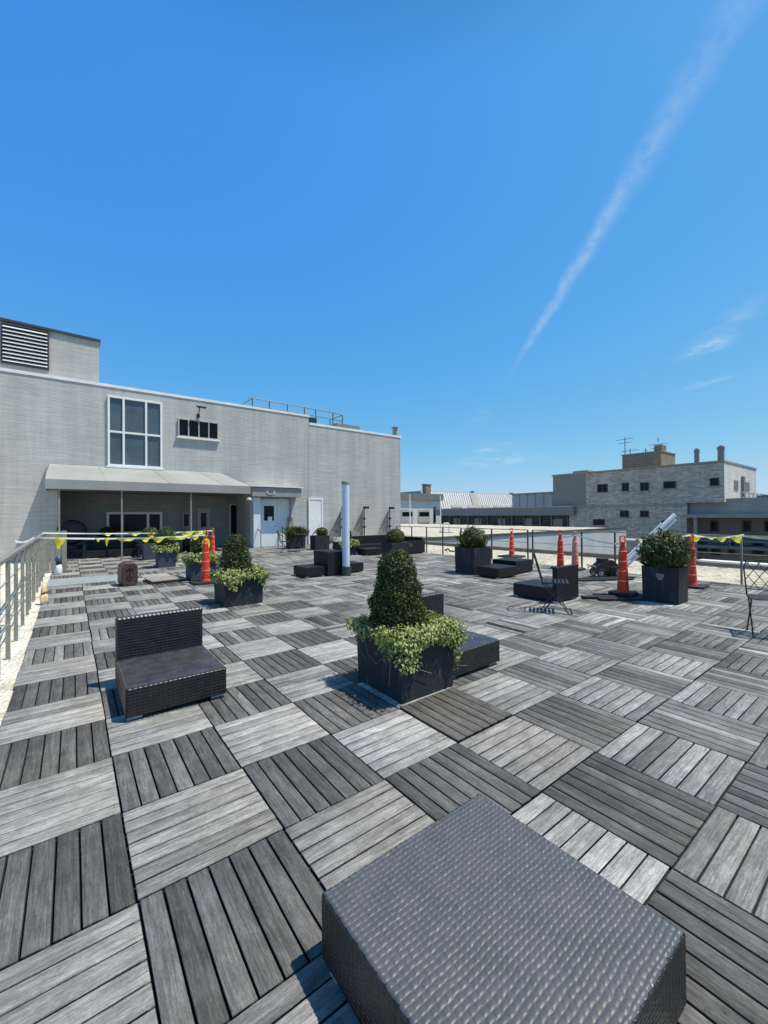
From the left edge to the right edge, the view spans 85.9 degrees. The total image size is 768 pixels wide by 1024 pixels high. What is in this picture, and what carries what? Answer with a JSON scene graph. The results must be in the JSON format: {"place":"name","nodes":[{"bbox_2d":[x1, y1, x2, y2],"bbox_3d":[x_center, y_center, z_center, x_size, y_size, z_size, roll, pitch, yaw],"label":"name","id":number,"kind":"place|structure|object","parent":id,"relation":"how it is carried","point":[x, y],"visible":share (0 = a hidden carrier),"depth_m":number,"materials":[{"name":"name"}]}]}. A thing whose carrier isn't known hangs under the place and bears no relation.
{"place":"outdoors","nodes":[
{"label":"outdoors","id":0,"kind":"place"},
{"bbox_2d":[0,543,767,1023],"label":"deck","id":1,"kind":"structure","parent":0,"point":[560,687],"depth_m":2.38,"materials":[{"name":"grey wood"}]},
{"bbox_2d":[40,583,48,603],"bbox_3d":[-6.043,1.455,7.336,0.129,0.370,0.107,0,0,-37],"label":"tied bundle","id":2,"kind":"object","parent":1,"relation":"on","point":[43,595],"visible":0.95,"depth_m":7.31,"materials":[{"name":"beige fabric"}]},
{"bbox_2d":[54,555,62,574],"bbox_3d":[-8.533,1.390,10.813,0.173,0.520,0.136,0,0,-37],"label":"plastic sack","id":3,"kind":"object","parent":1,"relation":"on","point":[58,561],"visible":0.99,"depth_m":10.78,"materials":[{"name":"white paint"}]},
{"bbox_2d":[56,520,87,557],"bbox_3d":[-11.397,0.989,15.077,0.775,1.408,0.775,0,0,8],"label":"round chair","id":4,"kind":"object","parent":1,"relation":"on","point":[72,526],"visible":0.77,"depth_m":15.12,"materials":[{"name":"black wicker"}]},
{"bbox_2d":[47,575,117,586],"bbox_3d":[-7.098,1.614,9.774,1.360,0.012,1.240,0,0,-37],"label":"mat","id":5,"kind":"object","parent":1,"relation":"on","point":[78,580],"visible":0.88,"depth_m":9.68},
{"bbox_2d":[96,526,115,537],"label":"planter","id":6,"kind":"object","parent":1,"relation":"on","point":[107,530],"visible":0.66,"depth_m":16.89,"materials":[{"name":"stone"}]},
{"bbox_2d":[82,539,140,558],"bbox_3d":[-10.308,1.374,15.628,1.800,0.620,0.800,0,0,-37],"label":"rattan sofa","id":7,"kind":"object","parent":1,"relation":"on","point":[93,548],"visible":0.93,"depth_m":15.53,"materials":[{"name":"black wicker"}]},
{"bbox_2d":[118,561,137,586],"bbox_3d":[-5.645,1.359,9.088,0.310,0.500,0.436,0,-1,-43],"label":"brown box","id":8,"kind":"object","parent":1,"relation":"on","point":[128,573],"visible":1,"depth_m":8.94,"materials":[{"name":"cardboard"}]},
{"bbox_2d":[135,544,141,557],"bbox_3d":[-8.918,1.455,15.617,0.800,0.440,0.800,0,0,-37],"label":"patio table","id":9,"kind":"object","parent":1,"relation":"on","point":[138,546],"visible":0.41,"depth_m":15.17,"materials":[{"name":"black wicker"}]},
{"bbox_2d":[139,527,156,559],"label":"planter","id":10,"kind":"object","parent":1,"relation":"on","point":[147,552],"visible":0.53,"depth_m":14.35,"materials":[{"name":"plastic"}]},
{"bbox_2d":[45,464,250,557],"bbox_3d":[-9.030,-0.054,16.471,6.904,3.470,1.626,0,0,-37],"label":"patio awning","id":11,"kind":"object","parent":1,"relation":"on","point":[60,477],"visible":0.94,"depth_m":15.76,"materials":[{"name":"white fabric"}]},
{"bbox_2d":[143,575,185,583],"bbox_3d":[-5.106,1.571,9.592,0.750,0.076,0.655,0,-1,-43],"label":"tile stack","id":12,"kind":"object","parent":1,"relation":"on","point":[164,579],"visible":1,"depth_m":9.49,"materials":[{"name":"grey tile"}]},
{"bbox_2d":[150,526,179,567],"bbox_3d":[-6.576,1.024,12.348,0.765,1.218,0.911,0,0,-37],"label":"planter","id":13,"kind":"object","parent":1,"relation":"on","point":[165,550],"visible":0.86,"depth_m":12.15,"materials":[{"name":"plant"}]},
{"bbox_2d":[115,606,225,720],"bbox_3d":[-1.860,1.240,3.567,0.725,0.612,0.875,0,0,-37],"label":"rattan chair","id":14,"kind":"object","parent":1,"relation":"on","point":[165,659],"visible":1,"depth_m":3.54,"materials":[{"name":"black wicker"}]},
{"bbox_2d":[183,538,192,551],"bbox_3d":[-8.028,1.380,17.646,0.860,0.605,0.710,-1,0,33],"label":"rattan chair","id":15,"kind":"object","parent":1,"relation":"on","point":[186,543],"visible":0.2,"depth_m":17.56,"materials":[{"name":"black wicker"}]},
{"bbox_2d":[181,534,221,579],"bbox_3d":[-4.415,1.063,9.961,0.841,1.080,0.788,0,0,-37],"label":"planter","id":16,"kind":"object","parent":1,"relation":"on","point":[192,562],"visible":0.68,"depth_m":9.75,"materials":[{"name":"plant"}]},
{"bbox_2d":[189,530,213,584],"bbox_3d":[-4.047,1.009,9.363,0.620,1.182,0.620,0,0,-37],"label":"traffic cone","id":17,"kind":"object","parent":1,"relation":"on","point":[204,580],"visible":0.94,"depth_m":9.29,"materials":[{"name":"orange plastic"}]},
{"bbox_2d":[210,528,214,553],"bbox_3d":[-5.945,1.100,14.302,0.420,1.092,0.420,0,0,-37],"label":"traffic cone","id":18,"kind":"object","parent":1,"relation":"on","point":[212,539],"visible":0.64,"depth_m":14.26,"materials":[{"name":"orange plastic"}]},
{"bbox_2d":[201,533,270,606],"bbox_3d":[-2.572,0.968,7.188,1.038,1.208,0.925,0,0,-37],"label":"planter","id":19,"kind":"object","parent":1,"relation":"on","point":[237,577],"visible":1,"depth_m":7.04,"materials":[{"name":"stone"}]},
{"bbox_2d":[277,531,290,551],"bbox_3d":[-4.037,1.199,16.685,0.565,0.914,0.427,0,0,-7],"label":"bistro chair","id":20,"kind":"object","parent":1,"relation":"on","point":[283,541],"visible":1,"depth_m":16.65,"materials":[{"name":"black metal"}]},
{"bbox_2d":[275,525,316,548],"bbox_3d":[-3.982,1.123,18.887,1.569,1.074,1.339,0,0,8],"label":"planter","id":21,"kind":"object","parent":1,"relation":"on","point":[292,538],"visible":0.87,"depth_m":18.62,"materials":[{"name":"stone"}]},
{"bbox_2d":[293,534,307,550],"bbox_3d":[-3.492,1.291,17.371,0.640,0.729,0.640,0,0,-37],"label":"bistro table","id":22,"kind":"object","parent":1,"relation":"on","point":[300,539],"visible":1,"depth_m":17.35,"materials":[{"name":"black metal"}]},
{"bbox_2d":[294,564,325,577],"bbox_3d":[-1.856,1.467,10.308,0.550,0.250,0.700,0,0,-37],"label":"rattan ottoman","id":23,"kind":"object","parent":1,"relation":"on","point":[307,570],"visible":1,"depth_m":10.09,"materials":[{"name":"black wicker"}]},
{"bbox_2d":[310,527,329,549],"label":"planter","id":24,"kind":"object","parent":1,"relation":"on","point":[316,542],"visible":1,"depth_m":18.09,"materials":[{"name":"stone"}]},
{"bbox_2d":[314,549,341,575],"bbox_3d":[-1.409,1.291,10.588,0.500,0.600,0.740,0,0,-37],"label":"rattan block","id":25,"kind":"object","parent":1,"relation":"on","point":[330,560],"depth_m":10.31,"materials":[{"name":"black wicker"}]},
{"bbox_2d":[322,530,336,548],"bbox_3d":[-2.186,1.186,16.601,0.427,0.914,0.565,-1,0,33],"label":"bistro chair","id":26,"kind":"object","parent":1,"relation":"on","point":[331,539],"visible":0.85,"depth_m":16.68,"materials":[{"name":"black metal"}]},
{"bbox_2d":[341,481,350,575],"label":"pipe column","id":27,"kind":"structure","parent":1,"relation":"on","point":[345,568],"depth_m":10.26,"materials":[{"name":"grey metal"}]},
{"bbox_2d":[333,530,359,554],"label":"planter","id":28,"kind":"object","parent":1,"relation":"on","point":[354,543],"visible":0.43,"depth_m":15.49,"materials":[{"name":"stone"}]},
{"bbox_2d":[350,561,362,571],"bbox_3d":[-0.999,1.466,11.023,0.620,0.250,0.700,0,0,-37],"label":"rattan ottoman","id":29,"kind":"object","parent":1,"relation":"on","point":[356,566],"visible":0.27,"depth_m":10.82,"materials":[{"name":"black wicker"}]},
{"bbox_2d":[357,547,381,555],"bbox_3d":[-0.527,1.494,15.655,0.800,0.250,0.600,0,0,-37],"label":"rattan ottoman","id":30,"kind":"object","parent":1,"relation":"on","point":[369,551],"visible":0.91,"depth_m":15.44,"materials":[{"name":"black wicker"}]},
{"bbox_2d":[353,535,387,547],"bbox_3d":[-0.402,1.322,17.637,2.300,0.620,0.800,0,0,-37],"label":"rattan sofa","id":31,"kind":"object","parent":1,"relation":"on","point":[366,541],"visible":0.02,"depth_m":17.72,"materials":[{"name":"black wicker"}]},
{"bbox_2d":[381,528,412,556],"bbox_3d":[0.449,1.082,14.534,0.901,1.039,0.825,0,0,-37],"label":"planter","id":32,"kind":"object","parent":1,"relation":"on","point":[395,537],"visible":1,"depth_m":14.32,"materials":[{"name":"stone"}]},
{"bbox_2d":[387,536,424,553],"bbox_3d":[0.866,1.306,16.465,0.800,0.620,1.400,0,0,-37],"label":"rattan sofa","id":33,"kind":"object","parent":1,"relation":"on","point":[418,545],"visible":0.38,"depth_m":16.02,"materials":[{"name":"black wicker"}]},
{"bbox_2d":[344,549,472,703],"bbox_3d":[0.211,0.929,3.728,0.929,1.201,0.939,0,0,-37],"label":"planter","id":34,"kind":"object","parent":1,"relation":"on","point":[407,646],"visible":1,"depth_m":3.51,"materials":[{"name":"stone"}]},
{"bbox_2d":[421,591,499,677],"bbox_3d":[0.620,1.229,4.279,0.725,0.612,0.875,0,0,-37],"label":"rattan chair","id":35,"kind":"object","parent":1,"relation":"on","point":[483,650],"visible":0.3,"depth_m":4.05,"materials":[{"name":"black wicker"}]},
{"bbox_2d":[455,524,490,574],"bbox_3d":[2.294,0.931,10.637,0.863,1.264,0.894,0,0,-14],"label":"planter","id":36,"kind":"object","parent":1,"relation":"on","point":[472,551],"visible":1,"depth_m":10.42,"materials":[{"name":"plastic"}]},
{"bbox_2d":[476,564,517,578],"bbox_3d":[2.738,1.435,10.009,0.740,0.250,0.660,0,0,-37],"label":"rattan ottoman","id":37,"kind":"object","parent":1,"relation":"on","point":[497,571],"visible":1,"depth_m":9.80,"materials":[{"name":"black wicker"}]},
{"bbox_2d":[321,794,686,1023],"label":"rattan ottoman","id":38,"kind":"object","parent":1,"relation":"on","point":[479,909],"visible":1,"depth_m":1.24,"materials":[{"name":"black wicker"}]},
{"bbox_2d":[493,557,532,572],"bbox_3d":[3.354,1.395,10.768,0.720,0.330,0.720,0,0,-37],"label":"rattan ottoman","id":39,"kind":"object","parent":1,"relation":"on","point":[524,565],"visible":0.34,"depth_m":10.54,"materials":[{"name":"black wicker"}]},
{"bbox_2d":[513,564,577,602],"bbox_3d":[2.914,1.239,7.457,0.710,0.605,0.860,0,0,-37],"label":"rattan chair","id":40,"kind":"object","parent":1,"relation":"on","point":[535,588],"visible":0.94,"depth_m":7.18,"materials":[{"name":"black wicker"}]},
{"bbox_2d":[532,552,572,614],"bbox_3d":[2.620,1.085,6.441,0.565,0.914,0.427,-1,0,21],"label":"bistro chair","id":41,"kind":"object","parent":1,"relation":"on","point":[551,580],"visible":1,"depth_m":6.33,"materials":[{"name":"black metal"}]},
{"bbox_2d":[550,530,563,568],"bbox_3d":[4.840,1.024,11.325,0.420,1.062,0.420,0,0,-37],"label":"traffic cone","id":42,"kind":"object","parent":1,"relation":"on","point":[560,557],"visible":0.94,"depth_m":11.27,"materials":[{"name":"orange plastic"}]},
{"bbox_2d":[562,534,619,544],"bbox_3d":[4.735,0.630,9.361,0.333,0.112,3.924,0,0,8],"label":"barrier tape","id":43,"kind":"object","parent":42,"relation":"attached to","point":[592,540],"visible":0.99,"depth_m":9.32,"materials":[{"name":"white"}]},
{"bbox_2d":[571,531,585,570],"bbox_3d":[5.148,1.035,11.119,0.420,1.032,0.420,0,0,-37],"label":"traffic cone","id":44,"kind":"object","parent":1,"relation":"on","point":[575,559],"visible":0.88,"depth_m":11.06,"materials":[{"name":"orange plastic"}]},
{"bbox_2d":[587,558,617,576],"bbox_3d":[5.236,1.320,9.835,0.765,0.440,0.384,0,0,0],"label":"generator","id":45,"kind":"object","parent":1,"relation":"on","point":[603,567],"visible":0.84,"depth_m":9.69,"materials":[{"name":"red paint"}]},
{"bbox_2d":[578,576,634,581],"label":"wood planks","id":46,"kind":"object","parent":1,"relation":"on","point":[585,579],"visible":0.56,"depth_m":9.28,"materials":[{"name":"grey wood"}]},
{"bbox_2d":[581,593,649,600],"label":"wood planks","id":47,"kind":"object","parent":1,"relation":"on","point":[609,597],"visible":0.5,"depth_m":7.18,"materials":[{"name":"black wood"}]},
{"bbox_2d":[608,535,637,596],"bbox_3d":[4.305,0.951,7.437,0.400,1.062,0.400,0,0,-37],"label":"traffic cone","id":48,"kind":"object","parent":47,"relation":"on","point":[622,589],"visible":1,"depth_m":7.38,"materials":[{"name":"orange plastic"}]},
{"bbox_2d":[627,513,676,565],"bbox_3d":[6.129,0.788,9.698,1.413,1.514,0.104,0,0,7],"label":"tube bundle","id":49,"kind":"object","parent":1,"relation":"on","point":[634,552],"visible":0.45,"depth_m":9.65,"materials":[{"name":"white paint"}]},
{"bbox_2d":[636,529,695,604],"bbox_3d":[4.843,0.902,7.090,0.872,1.240,0.889,-1,0,33],"label":"planter","id":50,"kind":"object","parent":1,"relation":"on","point":[665,569],"visible":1,"depth_m":6.90,"materials":[{"name":"stone"}]},
{"bbox_2d":[687,534,709,588],"bbox_3d":[6.272,0.989,8.419,0.500,1.072,0.500,0,0,-37],"label":"traffic cone","id":51,"kind":"object","parent":1,"relation":"on","point":[692,582],"visible":0.48,"depth_m":8.34,"materials":[{"name":"orange plastic"}]},
{"bbox_2d":[743,559,767,639],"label":"bistro chair","id":52,"kind":"object","parent":1,"relation":"on","point":[756,597],"visible":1,"depth_m":5.24,"materials":[{"name":"black metal"}]},
{"bbox_2d":[0,557,767,1023],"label":"deck base","id":53,"kind":"object","parent":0,"point":[144,939],"visible":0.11,"depth_m":1.82,"materials":[{"name":"black"}]},
{"bbox_2d":[0,0,767,494],"label":"sky","id":54,"kind":"structure","parent":0,"point":[522,240],"materials":[{"name":"blue"}]},
{"bbox_2d":[401,484,442,523],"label":"white house","id":55,"kind":"structure","parent":0,"point":[425,503],"depth_m":79.36,"materials":[{"name":"white paint"}]},
{"bbox_2d":[401,509,412,522],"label":"garage door","id":56,"kind":"structure","parent":55,"relation":"in","point":[404,512],"depth_m":77.05,"materials":[{"name":"white metal"}]},
{"bbox_2d":[418,509,429,522],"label":"garage door","id":57,"kind":"structure","parent":55,"relation":"in","point":[423,514],"depth_m":79.69,"materials":[{"name":"white metal"}]},
{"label":"roof slab","id":58,"kind":"structure","parent":0,"visible":0},
{"bbox_2d":[0,561,51,727],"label":"gravel","id":59,"kind":"structure","parent":58,"relation":"on","point":[10,668],"depth_m":5.52,"materials":[{"name":"beige gravel"}]},
{"bbox_2d":[0,533,45,659],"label":"deck railing","id":60,"kind":"object","parent":59,"relation":"on","point":[40,552],"visible":0.88,"depth_m":5.88,"materials":[{"name":"metal"}]},
{"bbox_2d":[38,531,66,571],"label":"board gate","id":61,"kind":"structure","parent":60,"relation":"attached to","point":[53,551],"depth_m":11.53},
{"bbox_2d":[15,534,205,548],"bbox_3d":[-5.398,0.584,8.466,3.241,0.254,0.131,0,0,-36],"label":"barrier tape","id":62,"kind":"object","parent":60,"relation":"attached to","point":[59,541],"visible":0.99,"depth_m":8.46,"materials":[{"name":"white"}]},
{"bbox_2d":[42,530,211,537],"bbox_3d":[-7.159,0.683,12.200,0.050,0.362,4.857,-1,0,30],"label":"barrier tape","id":63,"kind":"object","parent":60,"relation":"attached to","point":[182,533],"visible":0.76,"depth_m":12.07,"materials":[{"name":"white"}]},
{"bbox_2d":[0,317,400,561],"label":"brick building","id":64,"kind":"structure","parent":58,"relation":"on","point":[60,403],"depth_m":17.87,"materials":[{"name":"grey brick"}]},
{"bbox_2d":[106,512,161,535],"bbox_3d":[-11.072,0.516,18.368,2.266,1.037,0.129,0,0,-37],"label":"window","id":65,"kind":"structure","parent":64,"relation":"in","point":[133,522],"depth_m":18.35,"materials":[{"name":"black glass"}]},
{"bbox_2d":[106,395,163,469],"bbox_3d":[-10.036,-3.156,16.686,2.028,2.834,0.129,0,0,-37],"label":"window","id":66,"kind":"structure","parent":64,"relation":"in","point":[134,426],"depth_m":16.68,"materials":[{"name":"white paint"}]},
{"bbox_2d":[182,513,189,526],"bbox_3d":[-9.426,0.386,19.646,0.331,0.683,0.088,0,0,-37],"label":"window","id":67,"kind":"structure","parent":64,"relation":"in","point":[185,516],"depth_m":19.66,"materials":[{"name":"black glass"}]},
{"bbox_2d":[176,418,219,441],"bbox_3d":[-8.139,-3.599,18.134,1.779,0.854,0.129,0,0,-37],"label":"window","id":68,"kind":"structure","parent":64,"relation":"in","point":[187,428],"depth_m":18.12,"materials":[{"name":"black glass"}]},
{"bbox_2d":[196,405,205,417],"bbox_3d":[-8.047,-4.386,18.068,0.410,0.451,0.357,0,0,-37],"label":"wall lamp","id":69,"kind":"object","parent":64,"relation":"attached to","point":[198,414],"visible":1,"depth_m":18.02,"materials":[{"name":"black metal"}]},
{"bbox_2d":[197,508,209,540],"bbox_3d":[-8.784,0.756,20.109,0.573,1.877,0.122,0,0,-37],"label":"door","id":70,"kind":"structure","parent":64,"relation":"in","point":[203,514],"depth_m":20.11,"materials":[{"name":"grey metal"}]},
{"bbox_2d":[229,504,236,534],"bbox_3d":[-7.562,0.632,21.073,0.706,2.120,0.068,0,0,-37],"label":"door","id":71,"kind":"structure","parent":64,"relation":"in","point":[232,507],"depth_m":20.97,"materials":[{"name":"black glass"}]},
{"bbox_2d":[260,499,279,546],"bbox_3d":[-5.589,0.517,20.063,1.065,2.310,0.068,0,0,-37],"label":"door","id":72,"kind":"structure","parent":64,"relation":"in","point":[269,508],"depth_m":20.07,"materials":[{"name":"blue paint"}]},
{"bbox_2d":[308,498,322,543],"bbox_3d":[-3.573,0.469,21.598,0.845,2.401,0.068,0,0,-37],"label":"door","id":73,"kind":"structure","parent":64,"relation":"in","point":[315,505],"depth_m":21.55,"materials":[{"name":"white paint"}]},
{"bbox_2d":[330,507,341,536],"bbox_3d":[-2.410,0.712,21.956,0.990,1.925,0.248,0,0,-16],"label":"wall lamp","id":74,"kind":"object","parent":64,"relation":"attached to","point":[337,527],"visible":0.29,"depth_m":21.96,"materials":[{"name":"black metal"}]},
{"bbox_2d":[352,506,368,535],"bbox_3d":[-1.288,0.681,22.810,0.990,1.984,0.248,0,0,-16],"label":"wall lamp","id":75,"kind":"object","parent":64,"relation":"attached to","point":[358,529],"visible":0.9,"depth_m":22.81,"materials":[{"name":"black metal"}]},
{"bbox_2d":[378,507,394,534],"bbox_3d":[0.144,0.687,23.899,0.990,1.967,0.248,0,0,-16],"label":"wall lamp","id":76,"kind":"object","parent":64,"relation":"attached to","point":[384,528],"visible":0.94,"depth_m":23.90,"materials":[{"name":"black metal"}]},
{"bbox_2d":[423,544,767,586],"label":"gravel","id":77,"kind":"structure","parent":58,"relation":"on","point":[719,574],"depth_m":11.55,"materials":[{"name":"beige gravel"}]},
{"bbox_2d":[498,528,525,557],"bbox_3d":[4.616,1.099,14.923,0.750,1.042,0.750,0,0,-37],"label":"traffic cone","id":78,"kind":"object","parent":77,"relation":"on","point":[511,549],"visible":0.98,"depth_m":14.86,"materials":[{"name":"orange plastic"}]},
{"bbox_2d":[396,526,767,584],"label":"deck railing","id":79,"kind":"object","parent":77,"relation":"on","point":[741,554],"visible":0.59,"depth_m":11.47,"materials":[{"name":"grey metal"}]},
{"bbox_2d":[622,534,767,542],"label":"barrier tape","id":80,"kind":"object","parent":79,"relation":"attached to","point":[737,538],"visible":0.81,"depth_m":8.54,"materials":[{"name":"yellow plastic"}]},
{"bbox_2d":[425,541,767,570],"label":"parapet wall","id":81,"kind":"structure","parent":58,"relation":"attached to","point":[724,563],"depth_m":14.37,"materials":[{"name":"white concrete"}]},
{"label":"ground","id":82,"kind":"structure","parent":0,"visible":0},
{"bbox_2d":[400,491,512,508],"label":"white shed","id":83,"kind":"structure","parent":82,"relation":"on","point":[472,499],"depth_m":96.94,"materials":[{"name":"grey metal"}]},
{"bbox_2d":[434,506,575,526],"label":"strip window block","id":84,"kind":"structure","parent":82,"relation":"on","point":[551,516],"depth_m":63.82,"materials":[{"name":"grey metal"}]},
{"bbox_2d":[401,524,626,553],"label":"roof wing","id":85,"kind":"structure","parent":82,"relation":"on","point":[501,537],"depth_m":36.98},
{"bbox_2d":[409,494,410,525],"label":"mast","id":86,"kind":"object","parent":85,"relation":"on","point":[409,512],"visible":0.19,"depth_m":50.61,"materials":[{"name":"white metal"}]},
{"bbox_2d":[439,496,441,531],"bbox_3d":[4.979,0.167,36.315,0.320,3.171,0.320,0,0,-37],"label":"mast","id":87,"kind":"object","parent":85,"relation":"on","point":[440,514],"visible":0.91,"depth_m":36.27,"materials":[{"name":"white metal"}]},
{"bbox_2d":[439,523,452,532],"bbox_3d":[5.183,1.313,34.380,1.100,0.849,0.300,0,0,0],"label":"pipe hoop","id":88,"kind":"object","parent":85,"relation":"on","point":[448,528],"visible":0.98,"depth_m":34.34,"materials":[{"name":"white paint"}]},
{"bbox_2d":[512,492,552,506],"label":"grey shed","id":89,"kind":"structure","parent":82,"relation":"on","point":[535,499],"depth_m":84.31,"materials":[{"name":"grey metal"}]},
{"bbox_2d":[552,437,766,554],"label":"grey brick building","id":90,"kind":"structure","parent":82,"relation":"on","point":[646,492],"depth_m":49.35,"materials":[{"name":"brick"}]},
{"bbox_2d":[592,519,605,526],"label":"window","id":91,"kind":"structure","parent":90,"relation":"in","point":[596,522],"depth_m":53.15,"materials":[{"name":"grey glass"}]},
{"bbox_2d":[596,484,608,493],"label":"window","id":92,"kind":"structure","parent":90,"relation":"in","point":[601,488],"depth_m":52.71,"materials":[{"name":"grey glass"}]},
{"bbox_2d":[619,510,629,518],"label":"window","id":93,"kind":"structure","parent":90,"relation":"in","point":[623,514],"depth_m":50.72,"materials":[{"name":"grey glass"}]},
{"bbox_2d":[621,483,629,492],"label":"window","id":94,"kind":"structure","parent":90,"relation":"in","point":[625,486],"depth_m":50.53,"materials":[{"name":"grey glass"}]},
{"bbox_2d":[639,482,649,491],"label":"window","id":95,"kind":"structure","parent":90,"relation":"in","point":[644,486],"depth_m":48.86,"materials":[{"name":"grey glass"}]},
{"bbox_2d":[639,510,649,518],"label":"window","id":96,"kind":"structure","parent":90,"relation":"in","point":[643,514],"depth_m":48.95,"materials":[{"name":"grey glass"}]},
{"bbox_2d":[662,481,676,489],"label":"window","id":97,"kind":"structure","parent":90,"relation":"in","point":[667,485],"depth_m":46.82,"materials":[{"name":"grey glass"}]},
{"bbox_2d":[708,478,719,487],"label":"window","id":98,"kind":"structure","parent":90,"relation":"in","point":[714,482],"depth_m":43.58,"materials":[{"name":"grey glass"}]},
{"bbox_2d":[734,480,738,489],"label":"window","id":99,"kind":"structure","parent":90,"relation":"in","point":[736,485],"depth_m":45.42,"materials":[{"name":"grey glass"}]},
{"bbox_2d":[741,476,745,496],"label":"door","id":100,"kind":"structure","parent":90,"relation":"in","point":[743,479],"depth_m":46.78,"materials":[{"name":"grey metal"}]},
{"bbox_2d":[746,482,749,490],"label":"window","id":101,"kind":"structure","parent":90,"relation":"in","point":[747,483],"depth_m":48.38,"materials":[{"name":"glass"}]},
{"bbox_2d":[683,497,767,562],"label":"gallery block","id":102,"kind":"structure","parent":82,"relation":"on","point":[740,516],"depth_m":43.41,"materials":[{"name":"grey concrete"}]},
{"bbox_2d":[698,542,706,551],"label":"window","id":103,"kind":"structure","parent":102,"relation":"in","point":[699,549],"depth_m":46.14,"materials":[{"name":"grey glass"}]},
{"bbox_2d":[710,521,718,531],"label":"window","id":104,"kind":"structure","parent":102,"relation":"in","point":[714,525],"depth_m":45.28,"materials":[{"name":"grey glass"}]},
{"bbox_2d":[711,543,720,555],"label":"window","id":105,"kind":"structure","parent":102,"relation":"in","point":[716,551],"depth_m":45.22,"materials":[{"name":"grey glass"}]},
{"bbox_2d":[728,542,734,554],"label":"window","id":106,"kind":"structure","parent":102,"relation":"in","point":[732,551],"depth_m":44.07,"materials":[{"name":"grey glass"}]},
{"bbox_2d":[742,521,750,531],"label":"window","id":107,"kind":"structure","parent":102,"relation":"in","point":[746,525],"depth_m":43.14,"materials":[{"name":"grey glass"}]},
{"bbox_2d":[752,542,763,554],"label":"window","id":108,"kind":"structure","parent":102,"relation":"in","point":[756,544],"depth_m":42.43,"materials":[{"name":"grey glass"}]},
{"bbox_2d":[764,521,767,531],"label":"window","id":109,"kind":"structure","parent":102,"relation":"in","point":[765,522],"depth_m":41.94,"materials":[{"name":"grey glass"}]}
]}

